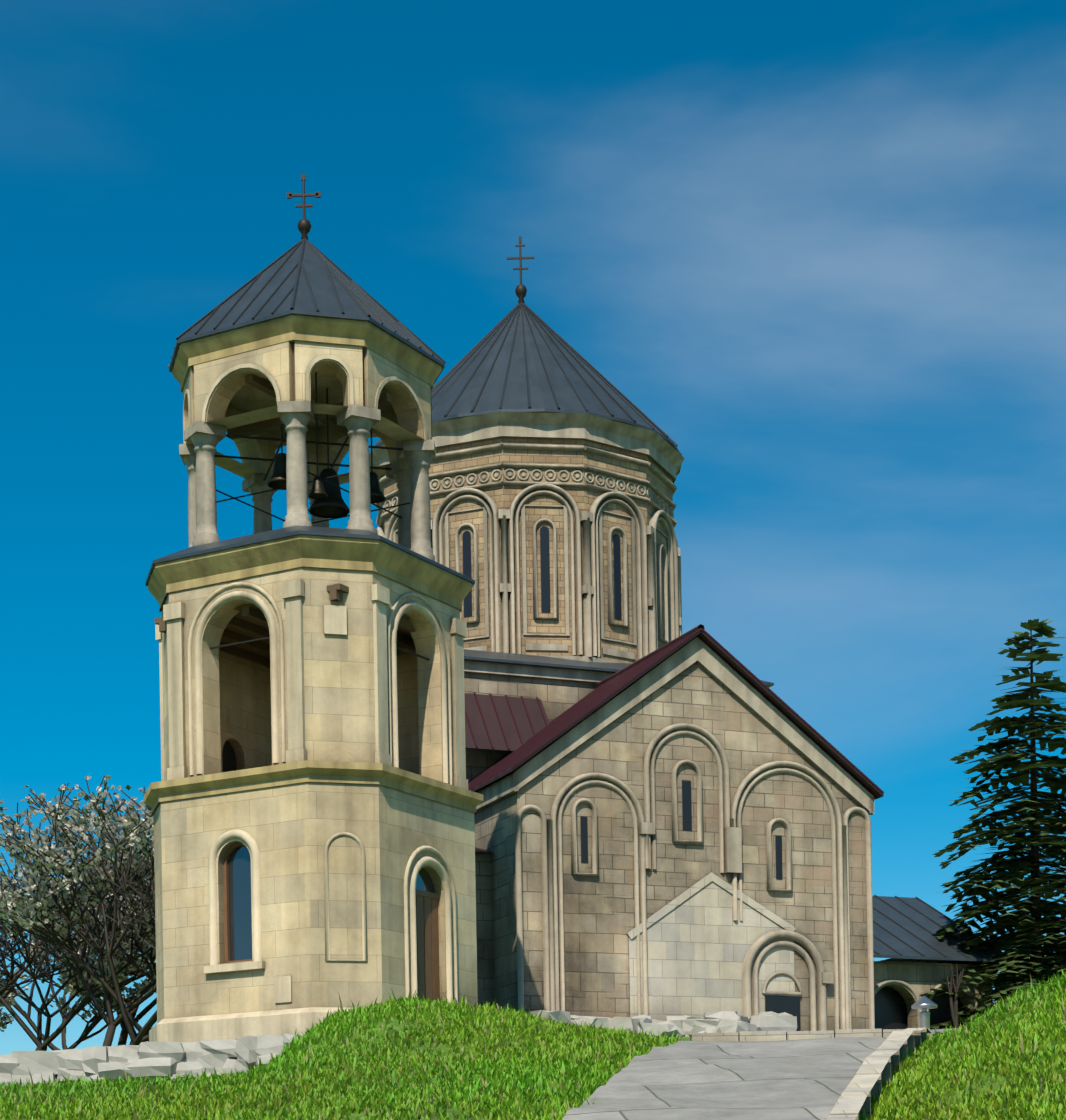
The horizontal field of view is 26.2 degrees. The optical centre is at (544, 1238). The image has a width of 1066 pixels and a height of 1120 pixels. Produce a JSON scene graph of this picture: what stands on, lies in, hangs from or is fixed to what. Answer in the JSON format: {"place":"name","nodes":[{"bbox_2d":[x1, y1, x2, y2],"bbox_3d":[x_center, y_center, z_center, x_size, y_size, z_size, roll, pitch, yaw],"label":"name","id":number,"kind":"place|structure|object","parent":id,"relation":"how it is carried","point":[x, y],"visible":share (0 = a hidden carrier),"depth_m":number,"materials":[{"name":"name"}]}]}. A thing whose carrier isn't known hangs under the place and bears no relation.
{"place":"outdoors","nodes":[
{"label":"outdoors","id":0,"kind":"place"},
{"bbox_2d":[222,740,235,771],"bbox_3d":[-4.273,-6.878,42.712,4.313,5.650,4.313,-1,0,1],"label":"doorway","id":1,"kind":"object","parent":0,"point":[228,758],"visible":0.02,"depth_m":43.81,"materials":[{"name":"black"}]},
{"bbox_2d":[153,341,477,1022],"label":"bell tower walls","id":2,"kind":"structure","parent":0,"point":[291,829],"depth_m":40.77,"materials":[{"name":"beige stone"}]},
{"bbox_2d":[155,374,415,667],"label":"bell tower beams","id":3,"kind":"structure","parent":2,"relation":"attached to","point":[247,622],"depth_m":42.51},
{"bbox_2d":[267,372,385,517],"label":"bells","id":4,"kind":"object","parent":3,"relation":"hanging from","point":[328,502],"visible":0.81,"depth_m":42.10,"materials":[{"name":"black metal"}]},
{"bbox_2d":[144,315,482,814],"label":"cornices","id":5,"kind":"object","parent":2,"relation":"attached to","point":[391,562],"visible":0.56,"depth_m":40.64,"materials":[{"name":"beige stone"}]},
{"bbox_2d":[169,244,444,383],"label":"bell tower roof","id":6,"kind":"structure","parent":5,"relation":"on","point":[321,287],"depth_m":41.21,"materials":[{"name":"grey metal"}]},
{"bbox_2d":[287,174,320,239],"bbox_3d":[-4.488,-19.181,42.712,0.602,1.300,0.263,-1,0,-20],"label":"cross","id":7,"kind":"object","parent":6,"relation":"on","point":[304,226],"visible":0.88,"depth_m":42.69,"materials":[{"name":"black metal"}]},
{"bbox_2d":[168,238,445,367],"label":"roof seams","id":8,"kind":"object","parent":6,"relation":"attached to","point":[329,269],"visible":0.42,"depth_m":41.69,"materials":[{"name":"grey metal"}]},
{"bbox_2d":[145,525,474,585],"bbox_3d":[-4.369,-12.372,42.712,5.220,0.360,5.220,-1,0,29],"label":"ledge roofing","id":9,"kind":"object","parent":5,"relation":"on","point":[290,531],"depth_m":40.44,"materials":[{"name":"grey metal"}]},
{"bbox_2d":[179,401,435,560],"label":"columns","id":10,"kind":"structure","parent":9,"relation":"on","point":[409,473],"depth_m":41.47,"materials":[{"name":"beige stone"}]},
{"bbox_2d":[210,432,428,660],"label":"tie rods","id":11,"kind":"object","parent":10,"relation":"attached to","point":[323,479],"visible":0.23,"depth_m":42.41,"materials":[{"name":"black metal"}]},
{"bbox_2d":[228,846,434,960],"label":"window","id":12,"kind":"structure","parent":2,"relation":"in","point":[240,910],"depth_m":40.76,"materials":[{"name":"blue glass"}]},
{"bbox_2d":[416,889,439,1001],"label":"door","id":13,"kind":"structure","parent":2,"relation":"in","point":[427,931],"depth_m":41.64,"materials":[{"name":"brown wood"}]},
{"bbox_2d":[0,0,1065,1054],"label":"sky","id":14,"kind":"structure","parent":0,"point":[819,245],"materials":[{"name":"blue"}]},
{"bbox_2d":[0,968,1065,1119],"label":"ground","id":15,"kind":"structure","parent":0,"point":[444,1047],"depth_m":29.41,"materials":[{"name":"green plant"}]},
{"bbox_2d":[0,971,28,1031],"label":"blossoms","id":16,"kind":"object","parent":15,"relation":"on","point":[5,1017],"visible":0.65,"depth_m":61.83,"materials":[{"name":"white plant"}]},
{"bbox_2d":[0,774,156,1045],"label":"plum tree","id":17,"kind":"object","parent":15,"relation":"on","point":[124,870],"visible":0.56,"depth_m":53.95,"materials":[{"name":"white plant"}]},
{"bbox_2d":[0,852,156,1050],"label":"tree branches","id":18,"kind":"object","parent":15,"relation":"on","point":[123,966],"visible":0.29,"depth_m":58.18,"materials":[{"name":"brown plant"}]},
{"bbox_2d":[0,831,156,1050],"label":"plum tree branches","id":19,"kind":"object","parent":15,"relation":"on","point":[123,1037],"visible":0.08,"depth_m":62.96,"materials":[{"name":"brown plant"}]},
{"bbox_2d":[0,1033,304,1086],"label":"retaining wall","id":20,"kind":"structure","parent":15,"relation":"on","point":[159,1058],"depth_m":38.87,"materials":[{"name":"stone"}]},
{"bbox_2d":[149,355,467,1067],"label":"stone trim","id":21,"kind":"structure","parent":15,"relation":"on","point":[232,1026],"depth_m":40.70,"materials":[{"name":"beige stone"}]},
{"bbox_2d":[369,411,978,1030],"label":"church mouldings","id":22,"kind":"object","parent":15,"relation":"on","point":[657,449],"visible":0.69,"depth_m":54.38,"materials":[{"name":"beige stone"}]},
{"bbox_2d":[382,437,672,663],"bbox_3d":[-0.480,-16.896,59.621,7.657,5.850,7.657,-1,0,1],"label":"dome drum","id":23,"kind":"object","parent":22,"relation":"attached to","point":[503,496],"visible":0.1,"depth_m":56.05,"materials":[{"name":"stone"}]},
{"bbox_2d":[369,306,680,475],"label":"dome roof","id":24,"kind":"structure","parent":23,"relation":"on","point":[515,399],"depth_m":56.93,"materials":[{"name":"grey metal"}]},
{"bbox_2d":[507,236,533,302],"bbox_3d":[-0.624,-25.145,59.621,0.682,1.850,0.307,-1,0,-21],"label":"cross","id":25,"kind":"object","parent":24,"relation":"on","point":[520,290],"visible":0.92,"depth_m":59.59,"materials":[{"name":"black metal"}]},
{"bbox_2d":[369,303,1010,958],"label":"grey church roof seams","id":26,"kind":"object","parent":24,"relation":"attached to","point":[585,361],"visible":0.46,"depth_m":57.88,"materials":[{"name":"grey metal"}]},
{"bbox_2d":[381,468,673,518],"bbox_3d":[-0.510,-18.621,59.621,7.714,0.298,7.714,-1,0,1],"label":"carved frieze","id":27,"kind":"object","parent":23,"relation":"attached to","point":[548,480],"visible":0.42,"depth_m":56.22,"materials":[{"name":"beige stone"}]},
{"bbox_2d":[690,1028,934,1119],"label":"stone kerb","id":28,"kind":"structure","parent":15,"relation":"on","point":[874,1070],"depth_m":29.05,"materials":[{"name":"stone"}]},
{"bbox_2d":[947,965,963,1028],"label":"young bare tree branches","id":29,"kind":"object","parent":15,"relation":"on","point":[954,1012],"visible":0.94,"depth_m":55.86,"materials":[{"name":"brown plant"}]},
{"bbox_2d":[903,619,1065,1028],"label":"conifer tree","id":30,"kind":"object","parent":15,"relation":"on","point":[1025,938],"visible":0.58,"depth_m":57.22,"materials":[{"name":"green plant"}]},
{"bbox_2d":[464,662,868,1030],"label":"church walls","id":31,"kind":"structure","parent":0,"point":[599,917],"depth_m":50.35,"materials":[{"name":"beige stone"}]},
{"bbox_2d":[464,630,883,851],"bbox_3d":[-1.571,-10.871,59.506,14.100,4.840,20.900,-1,0,-22],"label":"roof edge","id":32,"kind":"object","parent":31,"relation":"on","point":[506,720],"visible":0.15,"depth_m":53.37,"materials":[{"name":"brown metal"}]},
{"bbox_2d":[465,624,883,793],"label":"maroon roof seams","id":33,"kind":"object","parent":32,"relation":"attached to","point":[607,688],"visible":0.17,"depth_m":51.64,"materials":[{"name":"brown metal"}]},
{"bbox_2d":[626,872,795,1020],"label":"facade","id":34,"kind":"structure","parent":31,"relation":"attached to","point":[700,941],"depth_m":50.56,"materials":[{"name":"beige stone"}]},
{"bbox_2d":[462,526,962,1030],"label":"church openings","id":35,"kind":"object","parent":31,"relation":"in","point":[890,1008],"visible":0.31,"depth_m":56.19,"materials":[{"name":"black glass"}]},
{"bbox_2d":[464,649,1011,961],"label":"roof","id":36,"kind":"structure","parent":31,"relation":"on","point":[903,949],"depth_m":56.95,"materials":[{"name":"grey metal"}]},
{"bbox_2d":[562,1028,956,1119],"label":"stone path","id":37,"kind":"structure","parent":0,"point":[805,1079],"depth_m":26.34,"materials":[{"name":"grey stone"}]},
{"bbox_2d":[530,1010,796,1036],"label":"rubble stones","id":38,"kind":"object","parent":37,"relation":"on","point":[715,1022],"visible":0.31,"depth_m":48.13,"materials":[{"name":"stone"}]},
{"bbox_2d":[911,996,937,1028],"bbox_3d":[7.870,-4.305,47.422,0.540,1.430,0.526,-1,0,1],"label":"bollard light","id":39,"kind":"object","parent":37,"relation":"on","point":[924,1003],"visible":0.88,"depth_m":47.32,"materials":[{"name":"metal"}]},
{"bbox_2d":[874,941,992,1027],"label":"wall","id":40,"kind":"structure","parent":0,"point":[921,976],"depth_m":56.57,"materials":[{"name":"beige stone"}]}
]}

